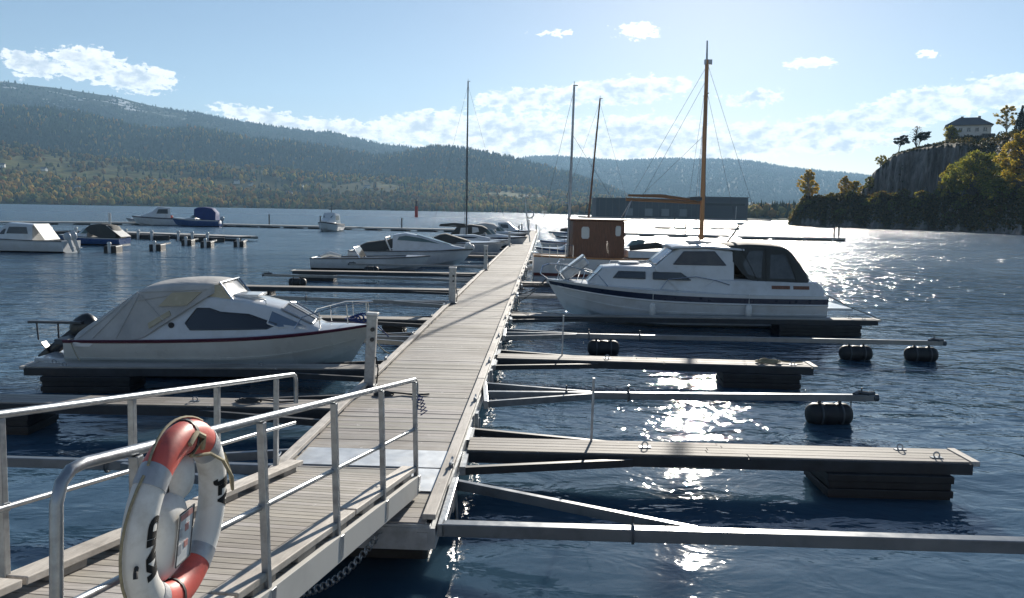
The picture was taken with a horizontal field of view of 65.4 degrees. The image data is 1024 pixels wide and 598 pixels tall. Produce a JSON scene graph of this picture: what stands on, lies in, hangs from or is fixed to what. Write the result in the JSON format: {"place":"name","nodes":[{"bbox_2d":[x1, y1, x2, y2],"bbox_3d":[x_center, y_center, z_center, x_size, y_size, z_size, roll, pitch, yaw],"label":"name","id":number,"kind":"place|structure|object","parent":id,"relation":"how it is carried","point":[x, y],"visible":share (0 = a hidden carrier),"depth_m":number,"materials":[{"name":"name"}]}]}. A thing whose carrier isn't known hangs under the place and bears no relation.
{"place":"outdoors","nodes":[
{"label":"outdoors","id":0,"kind":"place"},
{"bbox_2d":[0,81,410,153],"bbox_3d":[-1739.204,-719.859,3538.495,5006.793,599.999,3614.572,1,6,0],"label":"hill","id":1,"kind":"structure","parent":0,"point":[65,92],"depth_m":3836.53,"materials":[{"name":"plant"}]},
{"bbox_2d":[0,80,423,154],"bbox_3d":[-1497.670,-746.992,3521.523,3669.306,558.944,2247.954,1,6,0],"label":"forest","id":2,"kind":"object","parent":1,"relation":"on","point":[268,131],"visible":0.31,"depth_m":3933.04,"materials":[{"name":"plant"}]},
{"bbox_2d":[0,144,551,212],"bbox_3d":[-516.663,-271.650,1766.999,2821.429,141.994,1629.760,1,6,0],"label":"hill","id":3,"kind":"structure","parent":0,"point":[64,170],"depth_m":1772.37,"materials":[{"name":"plant"}]},
{"bbox_2d":[0,140,632,212],"bbox_3d":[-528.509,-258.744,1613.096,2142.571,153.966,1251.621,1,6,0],"label":"forest","id":4,"kind":"object","parent":3,"relation":"on","point":[25,187],"visible":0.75,"depth_m":1616.20,"materials":[{"name":"plant"}]},
{"bbox_2d":[0,109,580,186],"bbox_3d":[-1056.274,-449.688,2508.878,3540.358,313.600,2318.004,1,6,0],"label":"hill","id":5,"kind":"structure","parent":0,"point":[127,148],"depth_m":2458.45,"materials":[{"name":"plant"}]},
{"bbox_2d":[0,103,638,197],"bbox_3d":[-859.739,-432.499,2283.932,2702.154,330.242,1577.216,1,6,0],"label":"forest","id":6,"kind":"object","parent":5,"relation":"on","point":[367,159],"visible":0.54,"depth_m":2540.68,"materials":[{"name":"plant"}]},
{"bbox_2d":[0,204,1023,597],"bbox_3d":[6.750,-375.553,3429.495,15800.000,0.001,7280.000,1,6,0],"label":"water","id":7,"kind":"structure","parent":0,"point":[960,294],"depth_m":13.56,"materials":[{"name":"blue liquid"}]},
{"bbox_2d":[0,222,81,252],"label":"cabin boat","id":8,"kind":"object","parent":7,"relation":"on","point":[24,237],"visible":0.94,"depth_m":53.33,"materials":[{"name":"white plastic"}]},
{"bbox_2d":[0,221,138,224],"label":"pontoon","id":9,"kind":"object","parent":7,"relation":"on","point":[76,223],"visible":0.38,"depth_m":123.19,"materials":[{"name":"concrete"}]},
{"bbox_2d":[58,213,130,244],"bbox_3d":[-34.252,-5.605,64.942,5.733,2.850,2.157,1,6,2],"label":"motorboat","id":10,"kind":"object","parent":7,"relation":"on","point":[99,234],"visible":0.67,"depth_m":64.13,"materials":[{"name":"blue plastic"}]},
{"bbox_2d":[104,242,129,252],"bbox_3d":[-27.799,-3.693,56.473,0.800,0.881,4.790,0,6,-10],"label":"boom float","id":11,"kind":"object","parent":7,"relation":"on","point":[109,248],"visible":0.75,"depth_m":54.42,"materials":[{"name":"metal"}]},
{"bbox_2d":[124,229,154,238],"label":"boom float","id":12,"kind":"object","parent":7,"relation":"on","point":[132,236],"visible":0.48,"depth_m":77.45,"materials":[{"name":"metal"}]},
{"bbox_2d":[136,229,171,239],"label":"boom float","id":13,"kind":"object","parent":7,"relation":"on","point":[139,236],"visible":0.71,"depth_m":75.98,"materials":[{"name":"metal"}]},
{"bbox_2d":[132,206,177,225],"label":"cabin boat","id":14,"kind":"object","parent":7,"relation":"on","point":[157,215],"visible":0.81,"depth_m":127.91,"materials":[{"name":"white paint"}]},
{"bbox_2d":[149,241,170,250],"bbox_3d":[-26.193,-4.027,59.753,0.800,0.881,4.790,0,6,-10],"label":"boom float","id":15,"kind":"object","parent":7,"relation":"on","point":[154,246],"visible":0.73,"depth_m":57.69,"materials":[{"name":"concrete"}]},
{"bbox_2d":[79,230,257,240],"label":"pontoon","id":16,"kind":"object","parent":7,"relation":"on","point":[225,239],"visible":0.21,"depth_m":79.01,"materials":[{"name":"concrete"}]},
{"bbox_2d":[149,230,190,240],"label":"boom float","id":17,"kind":"object","parent":7,"relation":"on","point":[157,237],"visible":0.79,"depth_m":74.85,"materials":[{"name":"metal"}]},
{"bbox_2d":[0,394,342,434],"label":"finger walkway","id":18,"kind":"structure","parent":7,"relation":"on","point":[231,408],"depth_m":11.59,"materials":[{"name":"grey wood"}]},
{"bbox_2d":[235,397,293,402],"bbox_3d":[-3.671,1.502,11.850,0.896,0.069,0.258,1,6,0],"label":"rope coil","id":19,"kind":"object","parent":18,"relation":"on","point":[248,400],"visible":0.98,"depth_m":11.82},
{"bbox_2d":[181,236,197,245],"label":"boom float","id":20,"kind":"object","parent":7,"relation":"on","point":[187,242],"visible":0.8,"depth_m":66.12,"materials":[{"name":"concrete"}]},
{"bbox_2d":[176,230,205,240],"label":"boom float","id":21,"kind":"object","parent":7,"relation":"on","point":[179,237],"visible":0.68,"depth_m":74.71,"materials":[{"name":"metal"}]},
{"bbox_2d":[172,207,224,226],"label":"canopy boat","id":22,"kind":"object","parent":7,"relation":"on","point":[209,216],"visible":0.98,"depth_m":125.67,"materials":[{"name":"blue fabric"}]},
{"bbox_2d":[19,359,383,392],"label":"finger walkway","id":23,"kind":"structure","parent":7,"relation":"on","point":[80,377],"depth_m":14.28,"materials":[{"name":"grey wood"}]},
{"bbox_2d":[27,276,388,377],"bbox_3d":[-6.072,0.658,16.197,7.134,2.216,2.202,1,6,-1],"label":"cabin boat","id":24,"kind":"object","parent":7,"relation":"on","point":[208,319],"visible":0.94,"depth_m":15.32,"materials":[{"name":"white plastic"}]},
{"bbox_2d":[200,238,216,247],"bbox_3d":[-24.782,-4.650,65.618,0.800,0.881,4.790,0,6,-10],"label":"boom float","id":25,"kind":"object","parent":7,"relation":"on","point":[205,243],"visible":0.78,"depth_m":63.53,"materials":[{"name":"concrete"}]},
{"bbox_2d":[190,231,231,241],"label":"boom float","id":26,"kind":"object","parent":7,"relation":"on","point":[200,238],"visible":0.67,"depth_m":73.61,"materials":[{"name":"metal"}]},
{"bbox_2d":[205,232,250,242],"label":"boom float","id":27,"kind":"object","parent":7,"relation":"on","point":[218,239],"visible":0.8,"depth_m":72.78,"materials":[{"name":"metal"}]},
{"bbox_2d":[233,238,246,246],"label":"boom float","id":28,"kind":"object","parent":7,"relation":"on","point":[239,243],"visible":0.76,"depth_m":65.28,"materials":[{"name":"metal"}]},
{"bbox_2d":[178,223,360,229],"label":"pontoon","id":29,"kind":"object","parent":7,"relation":"on","point":[277,226],"visible":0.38,"depth_m":126.22,"materials":[{"name":"concrete"}]},
{"bbox_2d":[318,206,344,230],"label":"cabin boat","id":30,"kind":"object","parent":7,"relation":"on","point":[330,221],"visible":0.95,"depth_m":113.29,"materials":[{"name":"white paint"}]},
{"bbox_2d":[243,285,460,295],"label":"finger walkway","id":31,"kind":"structure","parent":7,"relation":"on","point":[270,290],"depth_m":28.90,"materials":[{"name":"grey wood"}]},
{"bbox_2d":[310,246,429,269],"bbox_3d":[-7.707,-2.133,44.002,6.415,1.498,2.257,1,6,-1],"label":"motorboat","id":32,"kind":"object","parent":7,"relation":"on","point":[330,260],"visible":0.9,"depth_m":43.16,"materials":[{"name":"white plastic"}]},
{"bbox_2d":[320,315,429,332],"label":"finger walkway","id":33,"kind":"structure","parent":7,"relation":"on","point":[393,324],"depth_m":21.02,"materials":[{"name":"grey wood"}]},
{"bbox_2d":[290,269,477,280],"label":"finger walkway","id":34,"kind":"structure","parent":7,"relation":"on","point":[343,272],"depth_m":36.60,"materials":[{"name":"grey wood"}]},
{"bbox_2d":[270,230,537,558],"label":"floating pier","id":35,"kind":"structure","parent":7,"relation":"on","point":[444,355],"depth_m":11.43,"materials":[{"name":"grey wood"}]},
{"bbox_2d":[7,448,288,483],"bbox_3d":[-4.643,1.816,8.939,4.099,0.262,1.360,1,6,1],"label":"mooring boom","id":36,"kind":"object","parent":35,"relation":"attached to","point":[63,462],"visible":0.22,"depth_m":8.91,"materials":[{"name":"metal"}]},
{"bbox_2d":[0,372,427,597],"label":"gangway","id":37,"kind":"object","parent":35,"relation":"on","point":[289,529],"visible":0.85,"depth_m":5.08,"materials":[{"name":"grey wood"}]},
{"bbox_2d":[155,455,194,581],"bbox_3d":[-1.332,0.846,3.140,0.121,0.516,0.330,1,6,3],"label":"lifebuoy holder","id":38,"kind":"object","parent":37,"relation":"attached to","point":[174,535],"visible":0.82,"depth_m":3.09,"materials":[{"name":"white plastic"}]},
{"bbox_2d":[118,416,233,597],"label":"lifebuoy","id":39,"kind":"object","parent":37,"relation":"hanging from","point":[197,439],"visible":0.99,"depth_m":2.97,"materials":[{"name":"white plastic"}]},
{"bbox_2d":[300,532,381,597],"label":"chain","id":40,"kind":"object","parent":35,"relation":"hanging from","point":[349,567],"visible":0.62,"depth_m":6.91,"materials":[{"name":"metal"}]},
{"bbox_2d":[266,295,447,307],"bbox_3d":[-5.809,0.205,25.267,7.780,0.705,1.360,2,6,8],"label":"mooring boom","id":41,"kind":"object","parent":35,"relation":"attached to","point":[434,303],"visible":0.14,"depth_m":25.07,"materials":[{"name":"metal"}]},
{"bbox_2d":[262,271,471,285],"bbox_3d":[-6.131,-0.713,33.634,9.071,0.705,1.360,2,7,5],"label":"mooring boom","id":42,"kind":"object","parent":35,"relation":"attached to","point":[293,281],"visible":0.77,"depth_m":33.67,"materials":[{"name":"metal"}]},
{"bbox_2d":[364,311,378,387],"bbox_3d":[-2.241,0.813,12.719,0.257,1.212,0.215,4,6,2],"label":"service post","id":43,"kind":"object","parent":35,"relation":"on","point":[371,361],"visible":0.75,"depth_m":12.66,"materials":[{"name":"metal"}]},
{"bbox_2d":[363,331,414,344],"bbox_3d":[-5.157,1.041,18.031,5.846,0.705,1.360,1,7,0],"label":"mooring boom","id":44,"kind":"object","parent":35,"relation":"attached to","point":[383,338],"visible":0.01,"depth_m":17.96,"materials":[{"name":"metal"}]},
{"bbox_2d":[373,391,428,395],"bbox_3d":[-1.699,1.446,12.232,0.854,0.066,0.208,1,6,0],"label":"rope coil","id":45,"kind":"object","parent":35,"relation":"on","point":[386,393],"visible":0.61,"depth_m":12.23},
{"bbox_2d":[348,261,483,270],"bbox_3d":[-4.907,-1.550,41.386,7.254,0.705,1.360,1,7,2],"label":"mooring boom","id":46,"kind":"object","parent":35,"relation":"attached to","point":[370,268],"visible":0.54,"depth_m":41.32,"materials":[{"name":"metal"}]},
{"bbox_2d":[449,267,457,303],"bbox_3d":[-1.805,-0.415,24.304,0.302,1.122,0.260,2,6,2],"label":"service post","id":47,"kind":"object","parent":35,"relation":"on","point":[452,285],"visible":0.84,"depth_m":24.23,"materials":[{"name":"metal"}]},
{"bbox_2d":[470,252,499,254],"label":"mooring boom","id":48,"kind":"object","parent":35,"relation":"attached to","point":[495,253],"visible":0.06,"depth_m":54.40,"materials":[{"name":"metal"}]},
{"bbox_2d":[484,245,488,269],"bbox_3d":[-1.247,-1.967,38.117,0.282,1.192,0.240,1,6,2],"label":"service post","id":49,"kind":"object","parent":35,"relation":"on","point":[486,264],"visible":0.85,"depth_m":38.05,"materials":[{"name":"metal"}]},
{"bbox_2d":[525,195,533,241],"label":"lifebuoy stand","id":50,"kind":"object","parent":35,"relation":"on","point":[526,196],"visible":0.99,"depth_m":73.50,"materials":[{"name":"metal"}]},
{"bbox_2d":[516,292,556,298],"bbox_3d":[4.598,0.144,27.625,8.921,0.705,1.360,1,6,-1],"label":"mooring boom","id":51,"kind":"object","parent":35,"relation":"attached to","point":[534,296],"visible":0.15,"depth_m":27.30,"materials":[{"name":"metal"}]},
{"bbox_2d":[483,381,879,424],"bbox_3d":[2.757,1.753,12.889,6.455,0.705,1.360,1,7,-3],"label":"mooring boom","id":52,"kind":"object","parent":35,"relation":"attached to","point":[838,412],"visible":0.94,"depth_m":12.86,"materials":[{"name":"metal"}]},
{"bbox_2d":[502,328,946,361],"bbox_3d":[5.013,1.127,18.892,10.457,0.705,1.360,1,5,0],"label":"mooring boom","id":53,"kind":"object","parent":35,"relation":"attached to","point":[596,346],"visible":0.96,"depth_m":18.81,"materials":[{"name":"metal"}]},
{"bbox_2d":[437,477,1023,553],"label":"mooring boom","id":54,"kind":"object","parent":35,"relation":"attached to","point":[637,528],"visible":0.98,"depth_m":7.23,"materials":[{"name":"metal"}]},
{"bbox_2d":[348,232,474,264],"bbox_3d":[-5.952,-2.896,47.947,7.396,2.211,2.556,1,6,-1],"label":"sports boat","id":55,"kind":"object","parent":7,"relation":"on","point":[439,252],"visible":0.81,"depth_m":47.05,"materials":[{"name":"white plastic"}]},
{"bbox_2d":[361,227,495,231],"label":"pontoon","id":56,"kind":"object","parent":7,"relation":"on","point":[408,229],"visible":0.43,"depth_m":121.51,"materials":[{"name":"concrete"}]},
{"bbox_2d":[433,233,503,254],"bbox_3d":[-4.299,-3.749,57.195,7.559,1.934,2.357,1,6,-1],"label":"runabout","id":57,"kind":"object","parent":7,"relation":"on","point":[494,246],"visible":0.34,"depth_m":56.45,"materials":[{"name":"white plastic"}]},
{"bbox_2d":[430,81,507,251],"bbox_3d":[-3.316,-10.503,64.214,6.600,14.150,2.052,1,6,-3],"label":"sailing boat","id":58,"kind":"object","parent":7,"relation":"on","point":[472,237],"visible":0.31,"depth_m":64.33,"materials":[{"name":"blue paint"}]},
{"bbox_2d":[467,255,496,258],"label":"finger walkway","id":59,"kind":"structure","parent":7,"relation":"on","point":[480,256],"depth_m":51.20,"materials":[{"name":"grey wood"}]},
{"bbox_2d":[451,224,527,247],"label":"canopy boat","id":60,"kind":"object","parent":7,"relation":"on","point":[479,230],"visible":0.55,"depth_m":69.48,"materials":[{"name":"blue paint"}]},
{"bbox_2d":[475,223,526,236],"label":"canopy boat","id":61,"kind":"object","parent":7,"relation":"on","point":[500,230],"visible":0.38,"depth_m":82.99,"materials":[{"name":"blue paint"}]},
{"bbox_2d":[495,222,530,234],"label":"motorboat","id":62,"kind":"object","parent":7,"relation":"on","point":[509,227],"visible":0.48,"depth_m":96.92,"materials":[{"name":"blue paint"}]},
{"bbox_2d":[521,281,550,286],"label":"finger walkway","id":63,"kind":"structure","parent":7,"relation":"on","point":[530,284],"depth_m":32.42,"materials":[{"name":"grey wood"}]},
{"bbox_2d":[535,244,566,253],"bbox_3d":[4.550,-3.005,49.973,6.216,2.358,2.357,1,6,2],"label":"cabin boat","id":64,"kind":"object","parent":7,"relation":"on","point":[545,250],"visible":0.22,"depth_m":49.53,"materials":[{"name":"white plastic"}]},
{"bbox_2d":[539,239,566,246],"bbox_3d":[5.069,-4.208,60.898,6.016,2.368,2.357,1,6,0],"label":"canopy boat","id":65,"kind":"object","parent":7,"relation":"on","point":[553,243],"visible":0.24,"depth_m":60.38,"materials":[{"name":"white plastic"}]},
{"bbox_2d":[553,232,566,238],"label":"motorboat","id":66,"kind":"object","parent":7,"relation":"on","point":[556,234],"visible":0.24,"depth_m":91.22,"materials":[{"name":"white plastic"}]},
{"bbox_2d":[549,98,637,248],"bbox_3d":[5.793,-8.035,54.749,6.400,11.650,1.990,1,6,-2],"label":"sailing boat","id":67,"kind":"object","parent":7,"relation":"on","point":[593,159],"visible":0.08,"depth_m":54.62,"materials":[{"name":"blue paint"}]},
{"bbox_2d":[549,231,729,237],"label":"pontoon","id":68,"kind":"object","parent":7,"relation":"on","point":[672,235],"visible":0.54,"depth_m":114.84,"materials":[{"name":"concrete"}]},
{"bbox_2d":[532,41,764,281],"bbox_3d":[6.664,-5.966,36.850,11.226,11.701,3.091,1,6,-1],"label":"wooden sailboat","id":69,"kind":"object","parent":7,"relation":"on","point":[595,242],"visible":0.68,"depth_m":36.43,"materials":[{"name":"brown wood"}]},
{"bbox_2d":[624,240,677,246],"bbox_3d":[9.333,-3.358,56.918,5.772,1.705,2.157,1,6,-1],"label":"motorboat","id":70,"kind":"object","parent":7,"relation":"on","point":[633,242],"visible":0.09,"depth_m":56.32,"materials":[{"name":"white paint"}]},
{"bbox_2d":[492,315,817,389],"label":"finger walkway","id":71,"kind":"structure","parent":7,"relation":"on","point":[746,374],"depth_m":15.63,"materials":[{"name":"grey wood"}]},
{"bbox_2d":[755,358,802,362],"bbox_3d":[5.301,1.223,15.797,0.965,0.076,0.319,1,6,0],"label":"rope coil","id":72,"kind":"object","parent":71,"relation":"on","point":[764,360],"visible":1,"depth_m":15.74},
{"bbox_2d":[509,312,880,336],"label":"finger walkway","id":73,"kind":"structure","parent":7,"relation":"on","point":[811,326],"depth_m":22.42,"materials":[{"name":"grey wood"}]},
{"bbox_2d":[653,227,739,229],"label":"pontoon","id":74,"kind":"object","parent":7,"relation":"on","point":[696,228],"visible":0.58,"depth_m":175.21,"materials":[{"name":"wood"}]},
{"bbox_2d":[540,206,876,327],"bbox_3d":[5.661,-0.874,24.304,9.593,3.900,3.308,1,6,0],"label":"cabin cruiser","id":75,"kind":"object","parent":7,"relation":"on","point":[728,277],"visible":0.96,"depth_m":23.57,"materials":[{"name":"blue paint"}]},
{"bbox_2d":[459,378,979,499],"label":"finger walkway","id":76,"kind":"structure","parent":7,"relation":"on","point":[878,472],"depth_m":9.65,"materials":[{"name":"grey wood"}]},
{"bbox_2d":[737,236,844,240],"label":"pontoon","id":77,"kind":"object","parent":7,"relation":"on","point":[793,238],"visible":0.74,"depth_m":110.36,"materials":[{"name":"concrete"}]},
{"bbox_2d":[0,0,1023,174],"label":"sky","id":78,"kind":"structure","parent":0,"point":[823,85],"materials":[{"name":"blue"}]},
{"bbox_2d":[542,211,788,220],"bbox_3d":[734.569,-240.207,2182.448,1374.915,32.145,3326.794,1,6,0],"label":"land","id":79,"kind":"structure","parent":0,"point":[776,218],"depth_m":590.61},
{"bbox_2d":[546,199,800,217],"bbox_3d":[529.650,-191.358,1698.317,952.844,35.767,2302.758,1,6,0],"label":"forest","id":80,"kind":"object","parent":79,"relation":"on","point":[772,210],"visible":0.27,"depth_m":607.10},
{"bbox_2d":[578,196,771,220],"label":"warehouse","id":81,"kind":"structure","parent":79,"relation":"on","point":[718,208],"depth_m":483.62,"materials":[{"name":"metal"}]},
{"bbox_2d":[534,156,862,204],"bbox_3d":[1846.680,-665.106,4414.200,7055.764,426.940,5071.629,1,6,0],"label":"hill","id":82,"kind":"structure","parent":0,"point":[718,190],"depth_m":4523.74,"materials":[{"name":"plant"}]},
{"bbox_2d":[519,154,870,202],"bbox_3d":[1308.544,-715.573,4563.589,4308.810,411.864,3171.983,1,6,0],"label":"forest","id":83,"kind":"object","parent":82,"relation":"on","point":[767,168],"visible":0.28,"depth_m":4679.92,"materials":[{"name":"plant"}]},
{"bbox_2d":[788,134,1023,234],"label":"terrain","id":84,"kind":"structure","parent":0,"point":[926,166],"depth_m":258.36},
{"bbox_2d":[796,203,804,211],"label":"shrub","id":85,"kind":"object","parent":84,"relation":"on","point":[799,207],"visible":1,"depth_m":275.61,"materials":[{"name":"green plant"}]},
{"bbox_2d":[796,169,819,197],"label":"birch tree","id":86,"kind":"object","parent":84,"relation":"on","point":[807,182],"visible":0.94,"depth_m":278.85,"materials":[{"name":"yellow plant"}]},
{"bbox_2d":[837,175,853,194],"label":"birch tree","id":87,"kind":"object","parent":84,"relation":"on","point":[844,187],"visible":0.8,"depth_m":270.32,"materials":[{"name":"yellow plant"}]},
{"bbox_2d":[844,190,855,198],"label":"shrub","id":88,"kind":"object","parent":84,"relation":"on","point":[850,192],"visible":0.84,"depth_m":259.41,"materials":[{"name":"green plant"}]},
{"bbox_2d":[849,181,862,194],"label":"autumn tree","id":89,"kind":"object","parent":84,"relation":"on","point":[856,187],"visible":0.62,"depth_m":270.23,"materials":[{"name":"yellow plant"}]},
{"bbox_2d":[864,176,873,193],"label":"autumn tree","id":90,"kind":"object","parent":84,"relation":"on","point":[868,183],"visible":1,"depth_m":274.32,"materials":[{"name":"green plant"}]},
{"bbox_2d":[867,195,881,206],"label":"shrub","id":91,"kind":"object","parent":84,"relation":"on","point":[873,200],"visible":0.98,"depth_m":248.23,"materials":[{"name":"green plant"}]},
{"bbox_2d":[874,155,886,165],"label":"broadleaf tree","id":92,"kind":"object","parent":84,"relation":"on","point":[880,160],"visible":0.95,"depth_m":278.26,"materials":[{"name":"green plant"}]},
{"bbox_2d":[872,190,889,198],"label":"shrub","id":93,"kind":"object","parent":84,"relation":"on","point":[881,193],"visible":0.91,"depth_m":249.31,"materials":[{"name":"green plant"}]},
{"bbox_2d":[893,135,909,150],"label":"pine tree","id":94,"kind":"object","parent":84,"relation":"on","point":[903,140],"visible":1,"depth_m":280.06,"materials":[{"name":"green plant"}]},
{"bbox_2d":[895,188,910,197],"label":"shrub","id":95,"kind":"object","parent":84,"relation":"on","point":[904,193],"visible":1,"depth_m":243.69,"materials":[{"name":"green plant"}]},
{"bbox_2d":[787,165,1023,231],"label":"shrubbery","id":96,"kind":"object","parent":84,"relation":"on","point":[972,215],"visible":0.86,"depth_m":233.92,"materials":[{"name":"green plant"}]},
{"bbox_2d":[910,126,919,146],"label":"bare tree","id":97,"kind":"object","parent":84,"relation":"on","point":[915,142],"visible":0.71,"depth_m":295.70,"materials":[{"name":"brown plant"}]},
{"bbox_2d":[913,131,931,145],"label":"pine tree","id":98,"kind":"object","parent":84,"relation":"on","point":[920,136],"visible":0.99,"depth_m":282.98,"materials":[{"name":"green plant"}]},
{"bbox_2d":[913,190,932,200],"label":"shrub","id":99,"kind":"object","parent":84,"relation":"on","point":[921,195],"visible":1,"depth_m":235.01,"materials":[{"name":"green plant"}]},
{"bbox_2d":[937,167,959,198],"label":"broadleaf tree","id":100,"kind":"object","parent":84,"relation":"on","point":[947,191],"visible":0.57,"depth_m":228.16,"materials":[{"name":"green plant"}]},
{"bbox_2d":[943,125,961,138],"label":"broadleaf tree","id":101,"kind":"object","parent":84,"relation":"on","point":[947,134],"visible":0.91,"depth_m":290.40,"materials":[{"name":"green plant"}]},
{"bbox_2d":[887,128,1023,180],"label":"heath","id":102,"kind":"object","parent":84,"relation":"on","point":[968,138],"visible":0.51,"depth_m":256.14,"materials":[{"name":"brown plant"}]},
{"bbox_2d":[944,116,994,139],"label":"house","id":103,"kind":"structure","parent":84,"relation":"on","point":[976,126],"depth_m":292.13,"materials":[{"name":"white wood"}]},
{"bbox_2d":[941,149,1015,195],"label":"broadleaf tree","id":104,"kind":"object","parent":84,"relation":"on","point":[974,181],"visible":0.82,"depth_m":219.73,"materials":[{"name":"green plant"}]},
{"bbox_2d":[981,177,1010,201],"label":"broadleaf tree","id":105,"kind":"object","parent":84,"relation":"on","point":[998,185],"visible":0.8,"depth_m":203.09,"materials":[{"name":"green plant"}]},
{"bbox_2d":[993,105,1017,131],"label":"birch tree","id":106,"kind":"object","parent":84,"relation":"on","point":[1006,113],"visible":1,"depth_m":278.84,"materials":[{"name":"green plant"}]},
{"bbox_2d":[991,130,1023,193],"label":"broadleaf tree","id":107,"kind":"object","parent":84,"relation":"on","point":[1014,164],"visible":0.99,"depth_m":193.26,"materials":[{"name":"green plant"}]},
{"bbox_2d":[1014,105,1023,130],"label":"spruce tree","id":108,"kind":"object","parent":84,"relation":"on","point":[1019,121],"visible":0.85,"depth_m":274.49,"materials":[{"name":"green plant"}]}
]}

